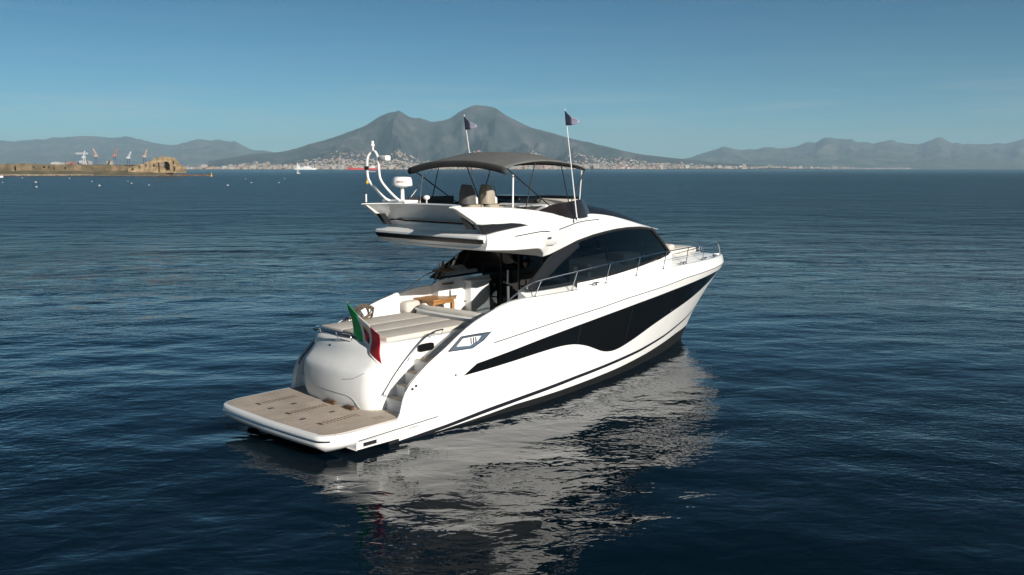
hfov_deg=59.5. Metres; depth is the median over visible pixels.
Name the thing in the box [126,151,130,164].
harbour crane
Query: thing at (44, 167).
stone wall
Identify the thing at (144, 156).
harbour crane
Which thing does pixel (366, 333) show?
ensign flag
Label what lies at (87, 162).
harbour shed
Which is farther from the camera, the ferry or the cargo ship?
the ferry
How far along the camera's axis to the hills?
21529.03 m
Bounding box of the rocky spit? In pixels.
[166,174,214,175]
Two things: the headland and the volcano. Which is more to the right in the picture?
the volcano
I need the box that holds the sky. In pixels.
[0,0,1023,158]
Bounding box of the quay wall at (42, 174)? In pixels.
[0,174,93,175]
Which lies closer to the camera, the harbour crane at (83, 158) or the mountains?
the harbour crane at (83, 158)
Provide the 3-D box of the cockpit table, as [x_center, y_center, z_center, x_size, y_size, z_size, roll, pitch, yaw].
[-2.309,0.660,26.652,0.952,0.745,0.920,7,10,42]
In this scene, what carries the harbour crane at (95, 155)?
on the headland
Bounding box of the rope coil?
[353,304,373,319]
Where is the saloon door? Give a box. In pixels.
[482,251,555,309]
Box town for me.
[189,150,912,168]
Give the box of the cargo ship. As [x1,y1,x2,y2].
[347,164,377,169]
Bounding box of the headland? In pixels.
[0,164,174,174]
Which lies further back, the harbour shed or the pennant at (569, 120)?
the harbour shed
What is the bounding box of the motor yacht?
[223,115,723,451]
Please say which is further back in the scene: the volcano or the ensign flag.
the volcano
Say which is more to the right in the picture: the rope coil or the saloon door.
the saloon door
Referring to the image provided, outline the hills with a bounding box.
[0,136,273,166]
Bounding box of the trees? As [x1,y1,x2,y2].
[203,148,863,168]
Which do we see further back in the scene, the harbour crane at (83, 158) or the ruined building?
the harbour crane at (83, 158)
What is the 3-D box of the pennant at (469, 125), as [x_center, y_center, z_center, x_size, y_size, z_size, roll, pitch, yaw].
[-1.276,-5.062,27.513,0.410,0.416,0.056,2,8,18]
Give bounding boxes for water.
[0,169,1023,574]
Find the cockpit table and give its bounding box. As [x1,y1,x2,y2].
[413,295,455,308]
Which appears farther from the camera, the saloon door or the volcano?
the volcano
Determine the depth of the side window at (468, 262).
27.89 m
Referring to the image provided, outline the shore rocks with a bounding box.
[3,174,179,175]
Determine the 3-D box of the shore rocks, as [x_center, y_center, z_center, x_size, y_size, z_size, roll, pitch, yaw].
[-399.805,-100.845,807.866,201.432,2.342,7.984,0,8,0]
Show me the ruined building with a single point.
(172, 165)
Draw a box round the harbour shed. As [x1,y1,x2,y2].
[78,160,91,163]
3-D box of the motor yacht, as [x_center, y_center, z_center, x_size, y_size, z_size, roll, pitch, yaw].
[1.231,-0.970,28.079,4.909,8.762,20.782,7,10,42]
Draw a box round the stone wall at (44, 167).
[0,163,132,170]
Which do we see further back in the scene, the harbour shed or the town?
the town
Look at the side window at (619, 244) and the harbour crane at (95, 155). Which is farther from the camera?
the harbour crane at (95, 155)
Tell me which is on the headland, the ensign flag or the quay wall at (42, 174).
the quay wall at (42, 174)
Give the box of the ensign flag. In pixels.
[346,300,381,363]
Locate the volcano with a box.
[208,105,821,168]
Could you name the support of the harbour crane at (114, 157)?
on the headland
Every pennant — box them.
[464,117,476,129]
[565,111,578,124]
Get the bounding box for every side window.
[434,250,486,278]
[529,227,669,290]
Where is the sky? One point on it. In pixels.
(681, 79)
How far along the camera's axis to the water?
25.28 m
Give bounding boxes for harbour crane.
[76,151,87,163]
[92,148,97,163]
[112,148,117,164]
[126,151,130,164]
[142,149,146,164]
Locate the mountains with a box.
[684,137,1023,168]
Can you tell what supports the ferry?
on the water
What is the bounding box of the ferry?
[295,163,315,169]
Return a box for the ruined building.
[128,156,185,172]
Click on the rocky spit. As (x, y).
(190, 175)

